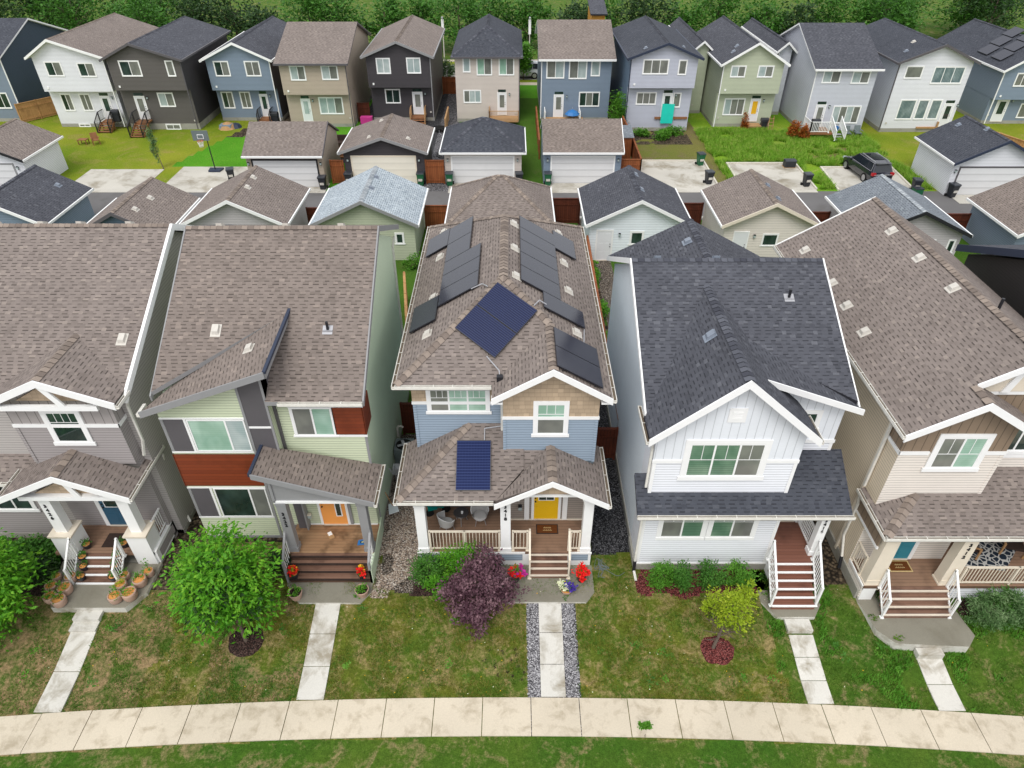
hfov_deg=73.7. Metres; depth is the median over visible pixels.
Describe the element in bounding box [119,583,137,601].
flower pot
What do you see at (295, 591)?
flower pot
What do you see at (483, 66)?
window
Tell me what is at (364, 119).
toy castle
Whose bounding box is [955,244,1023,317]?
house
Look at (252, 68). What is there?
window
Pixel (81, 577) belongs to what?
flower pot
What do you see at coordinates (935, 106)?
window
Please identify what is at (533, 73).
parked car
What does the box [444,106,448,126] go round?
fence
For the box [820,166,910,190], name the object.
parking pad
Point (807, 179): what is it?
wheeled bin
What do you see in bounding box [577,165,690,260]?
garage
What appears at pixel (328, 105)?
window
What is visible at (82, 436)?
window
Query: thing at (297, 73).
window
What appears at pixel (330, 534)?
parcel
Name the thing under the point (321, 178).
wheeled bin
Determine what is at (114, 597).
flower pot
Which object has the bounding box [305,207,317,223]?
fence
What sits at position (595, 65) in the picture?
window
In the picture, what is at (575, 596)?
porch slab
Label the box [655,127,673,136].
shrub
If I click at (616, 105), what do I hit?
conifer tree
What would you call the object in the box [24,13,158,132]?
house
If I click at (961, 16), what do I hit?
broadleaf tree
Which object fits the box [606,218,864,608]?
house
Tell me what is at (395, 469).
gas meter
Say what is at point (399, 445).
air conditioner
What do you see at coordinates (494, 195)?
garage
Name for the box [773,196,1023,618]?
house
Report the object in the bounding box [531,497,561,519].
door
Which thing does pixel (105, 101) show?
door
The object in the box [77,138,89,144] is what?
side table
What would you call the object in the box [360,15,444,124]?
house
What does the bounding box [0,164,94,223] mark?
garage
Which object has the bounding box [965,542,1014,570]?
outdoor rug
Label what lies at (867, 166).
parked car
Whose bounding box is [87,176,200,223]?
garage
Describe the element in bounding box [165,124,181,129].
window
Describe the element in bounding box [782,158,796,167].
storage box
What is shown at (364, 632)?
lawn grass
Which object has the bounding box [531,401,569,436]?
window
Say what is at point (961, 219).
fence
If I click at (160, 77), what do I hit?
house
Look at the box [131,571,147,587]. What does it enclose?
flower pot
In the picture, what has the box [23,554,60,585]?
shrub
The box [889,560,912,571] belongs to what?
doormat
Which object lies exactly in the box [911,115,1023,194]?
garage
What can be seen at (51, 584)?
flower pot
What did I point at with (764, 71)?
window
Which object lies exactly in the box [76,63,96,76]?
window
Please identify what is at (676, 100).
window
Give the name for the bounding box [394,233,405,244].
window
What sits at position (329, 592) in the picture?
porch slab
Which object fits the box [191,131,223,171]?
basketball hoop
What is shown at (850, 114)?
window
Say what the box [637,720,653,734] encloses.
grass tuft
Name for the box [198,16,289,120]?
house
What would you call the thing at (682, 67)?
window
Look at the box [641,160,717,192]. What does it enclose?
parking pad
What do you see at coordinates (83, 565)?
flower pot
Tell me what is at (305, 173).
garage door
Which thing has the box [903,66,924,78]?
window
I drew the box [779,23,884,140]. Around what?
house
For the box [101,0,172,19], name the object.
broadleaf tree
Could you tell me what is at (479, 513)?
patio chair
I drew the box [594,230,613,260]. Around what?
door
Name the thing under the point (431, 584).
shrub
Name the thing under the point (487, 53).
house
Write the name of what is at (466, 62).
window
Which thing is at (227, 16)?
broadleaf tree
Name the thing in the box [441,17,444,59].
street lamp
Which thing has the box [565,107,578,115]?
parasol
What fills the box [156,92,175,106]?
window
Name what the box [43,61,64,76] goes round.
window
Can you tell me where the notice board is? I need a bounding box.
[357,539,363,544]
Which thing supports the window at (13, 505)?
in the house at (85, 452)
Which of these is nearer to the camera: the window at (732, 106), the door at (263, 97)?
the window at (732, 106)
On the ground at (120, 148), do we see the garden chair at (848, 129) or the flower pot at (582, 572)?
the garden chair at (848, 129)
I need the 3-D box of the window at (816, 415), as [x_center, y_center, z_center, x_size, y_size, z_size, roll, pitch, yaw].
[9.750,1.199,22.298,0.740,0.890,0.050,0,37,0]
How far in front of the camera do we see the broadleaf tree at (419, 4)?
90.58 m
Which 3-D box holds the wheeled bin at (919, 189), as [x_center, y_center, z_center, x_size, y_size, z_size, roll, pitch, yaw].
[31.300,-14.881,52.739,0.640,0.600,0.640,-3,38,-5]
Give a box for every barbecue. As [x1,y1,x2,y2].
[110,109,121,121]
[270,111,278,120]
[760,118,768,127]
[810,119,820,130]
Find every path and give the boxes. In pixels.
[34,632,95,712]
[296,604,340,699]
[539,603,565,696]
[788,635,833,703]
[917,659,965,710]
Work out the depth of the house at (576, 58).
66.17 m
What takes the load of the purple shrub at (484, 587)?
on the ground at (120, 148)
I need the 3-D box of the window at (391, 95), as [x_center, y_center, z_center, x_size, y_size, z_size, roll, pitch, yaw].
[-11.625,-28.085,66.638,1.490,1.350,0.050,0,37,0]
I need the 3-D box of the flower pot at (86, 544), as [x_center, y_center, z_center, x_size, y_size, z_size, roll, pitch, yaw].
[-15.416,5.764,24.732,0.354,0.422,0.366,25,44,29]
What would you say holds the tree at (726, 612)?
on the ground at (120, 148)
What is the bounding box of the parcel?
[326,531,334,539]
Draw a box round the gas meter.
[389,464,399,482]
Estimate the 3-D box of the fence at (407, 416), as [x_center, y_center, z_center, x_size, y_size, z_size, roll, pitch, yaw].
[-4.175,1.547,30.304,1.450,1.850,0.140,0,38,0]
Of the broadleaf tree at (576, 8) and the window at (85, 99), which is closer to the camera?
the window at (85, 99)
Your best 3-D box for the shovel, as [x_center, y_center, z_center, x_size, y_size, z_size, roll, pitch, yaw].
[-4.694,4.545,26.597,0.402,0.905,0.527,-13,39,-16]
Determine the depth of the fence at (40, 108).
67.73 m
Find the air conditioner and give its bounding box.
[394,438,413,464]
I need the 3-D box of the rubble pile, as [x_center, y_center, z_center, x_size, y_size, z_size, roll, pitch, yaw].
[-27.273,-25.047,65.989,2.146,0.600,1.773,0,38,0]
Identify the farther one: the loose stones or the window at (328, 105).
the window at (328, 105)
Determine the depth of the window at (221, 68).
64.38 m
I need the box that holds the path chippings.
[526,604,579,697]
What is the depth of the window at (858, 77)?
61.87 m
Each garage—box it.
[0,118,68,185]
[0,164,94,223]
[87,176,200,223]
[179,165,310,224]
[241,121,340,186]
[308,166,428,259]
[337,113,434,182]
[439,117,526,182]
[444,174,555,222]
[540,118,624,182]
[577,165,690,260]
[700,169,820,256]
[824,174,972,254]
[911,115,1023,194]
[962,176,1023,253]
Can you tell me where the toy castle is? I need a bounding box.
[360,116,372,123]
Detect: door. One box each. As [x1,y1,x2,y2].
[0,165,15,185]
[94,501,127,525]
[99,93,112,118]
[133,93,150,118]
[253,161,319,186]
[259,91,269,116]
[300,96,313,120]
[317,504,350,524]
[352,157,416,182]
[412,89,423,114]
[452,157,512,182]
[497,89,506,114]
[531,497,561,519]
[551,157,613,182]
[553,92,563,116]
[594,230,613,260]
[660,90,672,116]
[732,231,749,248]
[746,96,760,121]
[813,102,826,126]
[893,542,919,559]
[938,100,955,126]
[956,168,1023,194]
[989,100,1009,121]
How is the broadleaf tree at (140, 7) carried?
on the ground at (120, 148)
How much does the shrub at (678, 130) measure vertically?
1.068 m
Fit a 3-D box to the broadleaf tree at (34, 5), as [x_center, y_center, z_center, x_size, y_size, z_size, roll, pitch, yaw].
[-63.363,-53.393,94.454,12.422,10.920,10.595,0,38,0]
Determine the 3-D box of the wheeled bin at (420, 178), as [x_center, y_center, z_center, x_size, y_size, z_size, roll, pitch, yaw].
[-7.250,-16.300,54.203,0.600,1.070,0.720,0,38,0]
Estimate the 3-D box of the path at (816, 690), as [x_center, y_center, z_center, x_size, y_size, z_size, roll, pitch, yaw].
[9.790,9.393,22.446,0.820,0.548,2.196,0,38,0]
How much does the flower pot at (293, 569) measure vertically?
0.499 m
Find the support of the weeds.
on the ground at (120, 148)
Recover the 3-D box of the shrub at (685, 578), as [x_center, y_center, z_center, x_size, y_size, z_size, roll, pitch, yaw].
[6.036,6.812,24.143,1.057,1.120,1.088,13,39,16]
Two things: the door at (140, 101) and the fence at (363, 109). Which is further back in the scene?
the fence at (363, 109)
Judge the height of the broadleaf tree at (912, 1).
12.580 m
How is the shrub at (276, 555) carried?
on the ground at (120, 148)
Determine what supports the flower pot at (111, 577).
on the house at (85, 452)
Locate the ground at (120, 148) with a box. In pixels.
[0,0,1023,767]
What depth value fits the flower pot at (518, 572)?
24.26 m
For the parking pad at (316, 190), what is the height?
0.130 m
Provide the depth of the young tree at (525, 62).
78.90 m
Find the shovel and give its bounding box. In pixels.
[385,492,398,514]
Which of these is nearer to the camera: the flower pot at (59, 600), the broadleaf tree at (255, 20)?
the flower pot at (59, 600)
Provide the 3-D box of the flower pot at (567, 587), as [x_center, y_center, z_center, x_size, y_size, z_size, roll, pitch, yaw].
[1.934,7.162,24.065,0.781,0.497,0.473,8,38,10]
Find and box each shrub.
[2,535,23,554]
[4,533,49,559]
[10,554,35,584]
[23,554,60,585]
[24,538,61,567]
[261,547,290,578]
[401,251,420,270]
[407,549,450,587]
[419,567,453,602]
[431,540,495,576]
[432,542,530,640]
[484,555,506,576]
[594,260,600,282]
[600,298,609,318]
[632,127,650,136]
[642,559,682,593]
[652,129,671,140]
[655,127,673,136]
[666,124,684,136]
[669,558,697,594]
[694,556,731,590]
[721,558,760,590]
[958,584,1023,633]
[978,580,1022,615]
[992,587,1023,627]
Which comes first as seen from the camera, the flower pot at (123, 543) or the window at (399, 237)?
the flower pot at (123, 543)
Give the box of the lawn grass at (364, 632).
[0,544,1023,715]
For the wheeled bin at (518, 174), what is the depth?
53.80 m
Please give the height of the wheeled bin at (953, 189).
1.070 m
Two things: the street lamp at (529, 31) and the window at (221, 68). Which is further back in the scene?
the street lamp at (529, 31)
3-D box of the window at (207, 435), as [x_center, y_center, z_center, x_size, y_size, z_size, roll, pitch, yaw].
[-9.825,1.742,22.986,1.910,1.410,0.028,0,37,0]
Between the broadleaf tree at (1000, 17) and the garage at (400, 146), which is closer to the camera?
the garage at (400, 146)
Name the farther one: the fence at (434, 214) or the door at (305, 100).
the door at (305, 100)
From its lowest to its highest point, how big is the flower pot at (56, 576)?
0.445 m
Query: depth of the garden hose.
25.01 m
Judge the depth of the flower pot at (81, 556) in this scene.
24.46 m
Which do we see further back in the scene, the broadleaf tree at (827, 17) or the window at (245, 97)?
the broadleaf tree at (827, 17)
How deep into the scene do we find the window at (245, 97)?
66.89 m
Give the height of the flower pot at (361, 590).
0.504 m
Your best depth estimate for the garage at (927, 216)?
42.63 m
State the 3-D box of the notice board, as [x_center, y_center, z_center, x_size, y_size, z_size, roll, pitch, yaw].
[-5.482,5.790,25.020,0.340,0.040,0.250,-4,38,-5]
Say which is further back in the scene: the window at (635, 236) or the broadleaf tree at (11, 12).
the broadleaf tree at (11, 12)
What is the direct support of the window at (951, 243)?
in the garage at (927, 216)
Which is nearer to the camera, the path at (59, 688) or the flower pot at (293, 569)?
the path at (59, 688)
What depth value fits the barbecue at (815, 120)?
63.05 m
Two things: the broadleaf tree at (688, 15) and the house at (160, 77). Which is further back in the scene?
the broadleaf tree at (688, 15)
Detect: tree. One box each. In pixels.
[0,0,27,17]
[0,527,50,651]
[1,0,86,21]
[1,3,22,17]
[5,0,100,29]
[6,0,71,25]
[12,0,51,23]
[22,0,110,29]
[92,0,149,20]
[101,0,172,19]
[102,0,174,26]
[124,0,195,25]
[145,126,163,168]
[152,517,290,645]
[165,0,221,24]
[192,0,258,39]
[233,0,287,32]
[274,0,344,21]
[299,0,373,27]
[361,0,405,43]
[389,0,447,24]
[420,0,494,46]
[443,55,454,76]
[463,0,519,25]
[501,0,559,49]
[520,39,535,79]
[551,0,610,19]
[581,0,627,27]
[607,86,627,120]
[612,0,682,25]
[661,0,712,31]
[688,0,754,27]
[699,578,761,648]
[736,0,794,33]
[740,112,749,128]
[775,0,822,34]
[786,120,800,136]
[790,0,867,22]
[797,123,809,139]
[835,0,927,30]
[841,0,920,26]
[857,0,935,20]
[868,0,926,31]
[896,0,935,17]
[925,0,1001,34]
[936,0,1018,28]
[949,0,1023,29]
[953,0,1023,26]
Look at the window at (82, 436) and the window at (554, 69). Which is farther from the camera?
the window at (554, 69)
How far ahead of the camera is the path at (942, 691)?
22.05 m
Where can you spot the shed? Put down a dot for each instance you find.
(628, 135)
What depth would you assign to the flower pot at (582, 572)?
24.20 m
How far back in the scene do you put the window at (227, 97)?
66.89 m
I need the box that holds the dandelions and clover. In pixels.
[19,573,1023,693]
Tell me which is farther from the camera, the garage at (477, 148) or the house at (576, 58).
the house at (576, 58)
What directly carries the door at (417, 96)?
in the house at (404, 61)
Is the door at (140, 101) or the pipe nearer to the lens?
the pipe
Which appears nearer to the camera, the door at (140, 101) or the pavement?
the pavement
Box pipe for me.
[396,425,403,436]
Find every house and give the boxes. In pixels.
[0,18,66,120]
[0,221,195,584]
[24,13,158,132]
[99,16,230,137]
[136,223,408,582]
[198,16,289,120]
[273,22,371,126]
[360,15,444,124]
[391,214,616,579]
[450,14,523,121]
[535,20,616,120]
[587,0,607,19]
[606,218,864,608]
[609,15,704,130]
[668,17,712,112]
[696,15,790,128]
[741,17,797,114]
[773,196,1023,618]
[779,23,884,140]
[863,18,980,131]
[937,18,1023,123]
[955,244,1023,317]
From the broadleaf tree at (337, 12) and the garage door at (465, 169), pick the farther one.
the broadleaf tree at (337, 12)
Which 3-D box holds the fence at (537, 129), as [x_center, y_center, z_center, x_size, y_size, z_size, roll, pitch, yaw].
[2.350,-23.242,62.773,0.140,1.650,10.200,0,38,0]
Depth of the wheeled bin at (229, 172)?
54.58 m
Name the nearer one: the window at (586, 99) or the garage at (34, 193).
the garage at (34, 193)
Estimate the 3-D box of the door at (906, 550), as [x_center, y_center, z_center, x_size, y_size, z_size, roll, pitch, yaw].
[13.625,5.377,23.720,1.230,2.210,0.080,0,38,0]
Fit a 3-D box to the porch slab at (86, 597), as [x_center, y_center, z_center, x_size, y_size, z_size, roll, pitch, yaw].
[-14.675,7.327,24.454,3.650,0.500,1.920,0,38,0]
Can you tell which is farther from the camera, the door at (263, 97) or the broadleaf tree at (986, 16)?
the broadleaf tree at (986, 16)
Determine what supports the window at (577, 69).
in the house at (576, 58)
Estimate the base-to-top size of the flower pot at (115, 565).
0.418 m
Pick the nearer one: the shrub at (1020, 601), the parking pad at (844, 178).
the shrub at (1020, 601)
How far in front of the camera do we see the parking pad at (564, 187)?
54.06 m
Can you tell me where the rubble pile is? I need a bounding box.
[219,122,241,130]
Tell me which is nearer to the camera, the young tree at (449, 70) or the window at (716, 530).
the window at (716, 530)
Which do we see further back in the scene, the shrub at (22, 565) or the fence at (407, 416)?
the fence at (407, 416)
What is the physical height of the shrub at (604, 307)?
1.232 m
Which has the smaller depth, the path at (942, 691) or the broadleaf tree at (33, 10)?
the path at (942, 691)
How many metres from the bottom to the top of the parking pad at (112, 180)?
0.130 m
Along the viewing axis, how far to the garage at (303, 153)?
53.21 m
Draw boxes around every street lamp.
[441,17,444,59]
[528,17,530,42]
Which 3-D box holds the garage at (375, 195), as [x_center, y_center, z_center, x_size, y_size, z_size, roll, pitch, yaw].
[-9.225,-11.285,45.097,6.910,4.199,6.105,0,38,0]
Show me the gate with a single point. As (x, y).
(607, 438)
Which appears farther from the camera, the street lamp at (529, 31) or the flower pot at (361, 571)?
the street lamp at (529, 31)
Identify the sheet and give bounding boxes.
[660,104,674,122]
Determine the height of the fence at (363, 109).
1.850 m
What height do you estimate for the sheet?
1.780 m
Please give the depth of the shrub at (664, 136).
63.12 m
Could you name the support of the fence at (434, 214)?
on the ground at (120, 148)
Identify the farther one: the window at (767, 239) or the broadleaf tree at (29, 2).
the broadleaf tree at (29, 2)
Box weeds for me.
[761,585,1023,710]
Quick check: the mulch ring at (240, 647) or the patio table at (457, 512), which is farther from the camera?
the patio table at (457, 512)
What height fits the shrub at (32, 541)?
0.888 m
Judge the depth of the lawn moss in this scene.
22.73 m
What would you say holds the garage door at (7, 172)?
in the garage at (24, 145)
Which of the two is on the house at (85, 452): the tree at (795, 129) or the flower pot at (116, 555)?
the flower pot at (116, 555)
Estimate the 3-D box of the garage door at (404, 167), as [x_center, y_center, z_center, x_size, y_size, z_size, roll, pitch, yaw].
[-10.100,-16.951,54.164,4.900,2.110,0.020,0,37,0]
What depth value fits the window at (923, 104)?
63.95 m
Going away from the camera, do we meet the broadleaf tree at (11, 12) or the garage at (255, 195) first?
the garage at (255, 195)
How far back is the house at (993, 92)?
66.77 m
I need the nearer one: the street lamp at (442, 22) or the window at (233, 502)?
the window at (233, 502)
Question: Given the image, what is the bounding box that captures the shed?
[622,125,633,158]
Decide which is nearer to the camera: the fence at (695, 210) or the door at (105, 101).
the fence at (695, 210)
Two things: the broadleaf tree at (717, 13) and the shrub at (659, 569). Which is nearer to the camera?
the shrub at (659, 569)
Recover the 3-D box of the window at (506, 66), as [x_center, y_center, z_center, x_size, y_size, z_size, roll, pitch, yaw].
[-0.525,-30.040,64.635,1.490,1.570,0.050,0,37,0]
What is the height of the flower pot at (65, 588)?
0.488 m
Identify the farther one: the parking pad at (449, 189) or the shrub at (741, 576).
the parking pad at (449, 189)
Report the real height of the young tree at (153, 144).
3.685 m
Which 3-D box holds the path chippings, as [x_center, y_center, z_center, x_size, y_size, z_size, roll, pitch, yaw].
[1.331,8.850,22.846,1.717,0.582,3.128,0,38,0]
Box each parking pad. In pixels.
[76,169,164,192]
[167,167,247,192]
[308,183,329,192]
[448,183,461,192]
[550,183,588,192]
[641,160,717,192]
[725,162,817,192]
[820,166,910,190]
[952,195,973,203]
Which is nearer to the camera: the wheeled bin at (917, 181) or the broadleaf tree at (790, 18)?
the wheeled bin at (917, 181)
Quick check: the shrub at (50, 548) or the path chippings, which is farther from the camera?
the shrub at (50, 548)
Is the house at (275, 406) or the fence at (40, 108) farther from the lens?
the fence at (40, 108)
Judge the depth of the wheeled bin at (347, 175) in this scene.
53.80 m
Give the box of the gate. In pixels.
[596,427,618,459]
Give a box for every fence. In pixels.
[14,96,57,121]
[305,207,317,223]
[329,160,344,183]
[357,102,370,121]
[399,402,415,434]
[403,271,407,322]
[424,205,447,229]
[425,160,444,183]
[442,77,455,94]
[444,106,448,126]
[535,106,539,158]
[553,198,579,223]
[586,235,618,420]
[621,116,641,170]
[684,202,703,223]
[812,211,830,221]
[947,213,971,235]
[996,131,1023,147]
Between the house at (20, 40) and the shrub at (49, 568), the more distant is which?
the house at (20, 40)
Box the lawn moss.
[134,557,794,705]
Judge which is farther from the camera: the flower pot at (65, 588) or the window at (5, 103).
the window at (5, 103)
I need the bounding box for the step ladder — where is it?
[767,116,773,130]
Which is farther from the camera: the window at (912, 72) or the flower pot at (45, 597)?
the window at (912, 72)
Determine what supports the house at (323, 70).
on the ground at (120, 148)
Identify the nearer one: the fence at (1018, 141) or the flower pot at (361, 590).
the flower pot at (361, 590)
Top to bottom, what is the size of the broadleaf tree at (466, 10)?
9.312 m
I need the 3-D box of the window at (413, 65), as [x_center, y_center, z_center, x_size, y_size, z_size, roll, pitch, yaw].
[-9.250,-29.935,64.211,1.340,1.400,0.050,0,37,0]
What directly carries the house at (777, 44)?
on the ground at (120, 148)
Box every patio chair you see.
[437,510,454,534]
[470,506,488,526]
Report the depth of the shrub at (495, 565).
24.70 m
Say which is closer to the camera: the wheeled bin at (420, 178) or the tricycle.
the tricycle
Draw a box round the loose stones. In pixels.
[370,493,419,598]
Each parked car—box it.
[520,60,537,78]
[843,152,894,181]
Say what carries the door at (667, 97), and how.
in the house at (654, 67)
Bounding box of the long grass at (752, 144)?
[695,125,933,189]
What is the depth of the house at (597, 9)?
81.07 m
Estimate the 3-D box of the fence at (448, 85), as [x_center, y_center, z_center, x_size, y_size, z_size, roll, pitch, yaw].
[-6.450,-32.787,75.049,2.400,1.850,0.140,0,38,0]
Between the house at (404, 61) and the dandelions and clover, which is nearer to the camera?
the dandelions and clover
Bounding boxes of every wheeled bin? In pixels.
[225,166,234,179]
[317,174,327,188]
[343,171,352,180]
[416,171,424,185]
[445,171,453,185]
[515,171,522,178]
[544,171,551,185]
[695,151,706,165]
[703,169,714,183]
[800,172,813,186]
[909,177,923,189]
[912,186,924,194]
[944,182,961,197]
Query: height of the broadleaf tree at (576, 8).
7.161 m
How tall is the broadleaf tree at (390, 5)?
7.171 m
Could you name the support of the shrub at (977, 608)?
on the ground at (120, 148)
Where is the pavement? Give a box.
[0,697,1023,754]
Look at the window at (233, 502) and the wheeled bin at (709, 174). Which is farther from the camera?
the wheeled bin at (709, 174)
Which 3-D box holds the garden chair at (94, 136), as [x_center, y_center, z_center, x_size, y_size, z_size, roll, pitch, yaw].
[-37.948,-22.307,62.130,0.700,0.950,0.730,-23,43,-27]
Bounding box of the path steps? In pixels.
[68,610,944,659]
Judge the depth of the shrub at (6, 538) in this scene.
25.45 m
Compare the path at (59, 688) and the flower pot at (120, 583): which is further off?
the flower pot at (120, 583)
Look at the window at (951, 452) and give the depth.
21.27 m
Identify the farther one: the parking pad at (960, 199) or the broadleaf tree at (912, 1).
the broadleaf tree at (912, 1)
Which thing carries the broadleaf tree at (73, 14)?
on the ground at (120, 148)
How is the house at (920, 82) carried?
on the ground at (120, 148)
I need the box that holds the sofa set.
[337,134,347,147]
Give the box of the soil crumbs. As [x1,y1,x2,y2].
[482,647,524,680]
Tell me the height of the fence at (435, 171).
1.950 m
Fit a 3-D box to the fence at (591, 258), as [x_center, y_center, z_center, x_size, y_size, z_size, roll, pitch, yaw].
[4.650,-3.201,36.492,0.140,1.850,17.902,0,38,1]
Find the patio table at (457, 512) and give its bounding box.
[453,507,468,526]
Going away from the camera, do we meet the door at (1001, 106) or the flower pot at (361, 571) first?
the flower pot at (361, 571)
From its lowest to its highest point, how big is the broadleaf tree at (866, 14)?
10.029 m
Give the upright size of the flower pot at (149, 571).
0.735 m
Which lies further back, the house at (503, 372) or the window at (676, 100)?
the window at (676, 100)
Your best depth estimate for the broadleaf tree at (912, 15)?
91.23 m
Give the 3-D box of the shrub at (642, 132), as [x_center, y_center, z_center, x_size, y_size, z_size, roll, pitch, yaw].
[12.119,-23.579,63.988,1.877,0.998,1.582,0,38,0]
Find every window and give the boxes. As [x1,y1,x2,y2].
[0,93,12,108]
[0,487,40,511]
[38,411,96,445]
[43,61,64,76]
[59,94,75,110]
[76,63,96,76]
[78,94,94,110]
[78,123,90,126]
[117,60,142,76]
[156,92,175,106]
[164,60,176,76]
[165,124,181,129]
[186,420,252,450]
[212,61,230,75]
[213,488,273,516]
[220,92,235,108]
[239,92,252,108]
[243,61,261,75]
[288,407,338,436]
[289,66,306,80]
[318,97,343,113]
[320,66,338,79]
[375,58,390,73]
[384,89,400,102]
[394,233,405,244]
[406,58,420,73]
[425,390,491,413]
[462,59,470,72]
[463,90,480,102]
[476,59,491,75]
[499,59,513,75]
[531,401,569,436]
[546,61,564,78]
[568,61,587,78]
[578,92,599,106]
[590,61,600,75]
[628,231,644,245]
[635,92,656,104]
[642,59,669,74]
[655,521,708,539]
[672,93,681,107]
[677,60,687,74]
[677,440,773,480]
[704,521,758,539]
[722,98,745,114]
[730,65,746,77]
[757,65,774,77]
[759,234,778,245]
[805,410,823,429]
[821,71,841,82]
[830,106,861,123]
[850,71,871,83]
[894,99,917,119]
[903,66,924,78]
[912,99,930,119]
[921,434,996,471]
[925,99,943,119]
[929,66,966,83]
[946,239,956,252]
[1007,430,1023,453]
[1012,73,1023,86]
[1015,103,1023,117]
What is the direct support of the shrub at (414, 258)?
on the ground at (120, 148)
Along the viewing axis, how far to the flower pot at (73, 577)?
24.25 m
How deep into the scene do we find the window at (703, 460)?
21.68 m
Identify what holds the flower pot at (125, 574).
on the porch slab at (86, 597)
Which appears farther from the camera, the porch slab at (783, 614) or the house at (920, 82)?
the house at (920, 82)
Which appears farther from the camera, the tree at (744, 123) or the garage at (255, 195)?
the tree at (744, 123)
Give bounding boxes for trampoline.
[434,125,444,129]
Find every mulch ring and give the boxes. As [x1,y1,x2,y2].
[228,627,264,656]
[700,636,734,664]
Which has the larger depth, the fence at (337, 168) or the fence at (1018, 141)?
the fence at (1018, 141)
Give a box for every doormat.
[101,533,129,546]
[536,524,557,533]
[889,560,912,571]
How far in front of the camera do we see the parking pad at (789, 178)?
56.66 m
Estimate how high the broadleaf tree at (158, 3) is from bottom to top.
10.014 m
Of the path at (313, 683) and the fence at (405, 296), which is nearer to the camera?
the path at (313, 683)
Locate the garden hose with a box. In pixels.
[594,558,624,577]
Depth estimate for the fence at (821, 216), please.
46.04 m
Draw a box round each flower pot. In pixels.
[41,588,56,603]
[42,577,57,590]
[46,569,62,581]
[50,591,67,607]
[52,580,72,595]
[63,567,76,582]
[75,560,88,570]
[76,571,85,581]
[77,551,86,561]
[79,537,91,549]
[107,571,115,581]
[107,585,122,604]
[109,560,118,570]
[111,550,120,559]
[112,578,127,590]
[117,568,129,580]
[118,536,127,547]
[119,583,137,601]
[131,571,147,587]
[140,558,154,577]
[287,564,298,578]
[288,584,302,600]
[354,582,368,597]
[356,564,365,578]
[507,563,527,582]
[557,578,577,594]
[571,561,590,582]
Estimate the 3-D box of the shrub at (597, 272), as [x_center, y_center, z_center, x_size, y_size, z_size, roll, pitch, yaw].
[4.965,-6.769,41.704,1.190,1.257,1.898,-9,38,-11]
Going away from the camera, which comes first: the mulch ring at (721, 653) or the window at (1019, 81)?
the mulch ring at (721, 653)
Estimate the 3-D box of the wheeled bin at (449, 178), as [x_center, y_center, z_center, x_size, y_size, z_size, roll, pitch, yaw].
[-4.950,-16.300,54.203,0.600,1.070,0.720,0,38,0]
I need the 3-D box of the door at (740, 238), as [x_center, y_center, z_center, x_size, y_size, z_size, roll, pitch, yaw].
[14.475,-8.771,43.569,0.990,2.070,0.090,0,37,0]
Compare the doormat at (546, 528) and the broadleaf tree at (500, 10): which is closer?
the doormat at (546, 528)
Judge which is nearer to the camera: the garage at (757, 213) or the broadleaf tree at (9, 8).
the garage at (757, 213)
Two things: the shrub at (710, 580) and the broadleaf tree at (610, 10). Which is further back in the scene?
the broadleaf tree at (610, 10)
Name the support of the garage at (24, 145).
on the ground at (120, 148)
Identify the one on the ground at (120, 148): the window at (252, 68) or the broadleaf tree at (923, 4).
the broadleaf tree at (923, 4)
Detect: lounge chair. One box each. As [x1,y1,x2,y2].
[974,545,982,559]
[998,542,1023,558]
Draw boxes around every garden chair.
[89,132,100,145]
[843,125,852,135]
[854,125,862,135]
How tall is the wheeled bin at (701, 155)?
1.070 m
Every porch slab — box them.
[50,562,162,611]
[287,577,372,603]
[501,565,593,602]
[753,571,819,619]
[856,590,974,652]
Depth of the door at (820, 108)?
63.63 m
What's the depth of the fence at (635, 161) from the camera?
54.79 m
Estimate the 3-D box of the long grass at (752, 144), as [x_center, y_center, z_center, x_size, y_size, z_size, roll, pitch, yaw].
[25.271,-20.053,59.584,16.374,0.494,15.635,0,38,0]
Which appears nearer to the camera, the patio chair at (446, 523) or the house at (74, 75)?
the patio chair at (446, 523)
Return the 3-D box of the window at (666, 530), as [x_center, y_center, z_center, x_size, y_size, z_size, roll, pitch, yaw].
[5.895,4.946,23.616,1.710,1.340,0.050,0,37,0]
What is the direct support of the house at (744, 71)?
on the ground at (120, 148)
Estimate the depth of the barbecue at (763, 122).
65.28 m
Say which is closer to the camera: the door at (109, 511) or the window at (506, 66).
the door at (109, 511)
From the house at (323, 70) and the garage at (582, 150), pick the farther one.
the house at (323, 70)
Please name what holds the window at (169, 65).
in the house at (160, 77)
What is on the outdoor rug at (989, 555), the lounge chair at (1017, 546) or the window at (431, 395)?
the lounge chair at (1017, 546)
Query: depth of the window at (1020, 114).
66.62 m
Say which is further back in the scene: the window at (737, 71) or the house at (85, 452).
the window at (737, 71)
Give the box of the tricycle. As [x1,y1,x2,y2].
[426,506,450,516]
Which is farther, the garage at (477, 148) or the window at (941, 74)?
the window at (941, 74)
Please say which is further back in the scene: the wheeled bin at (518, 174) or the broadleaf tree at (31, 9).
the broadleaf tree at (31, 9)
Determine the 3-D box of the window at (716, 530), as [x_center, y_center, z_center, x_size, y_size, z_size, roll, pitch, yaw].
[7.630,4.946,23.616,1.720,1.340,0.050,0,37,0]
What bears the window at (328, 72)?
in the house at (323, 70)
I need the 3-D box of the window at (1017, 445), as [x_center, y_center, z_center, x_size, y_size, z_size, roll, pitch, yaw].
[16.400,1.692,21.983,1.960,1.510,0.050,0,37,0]

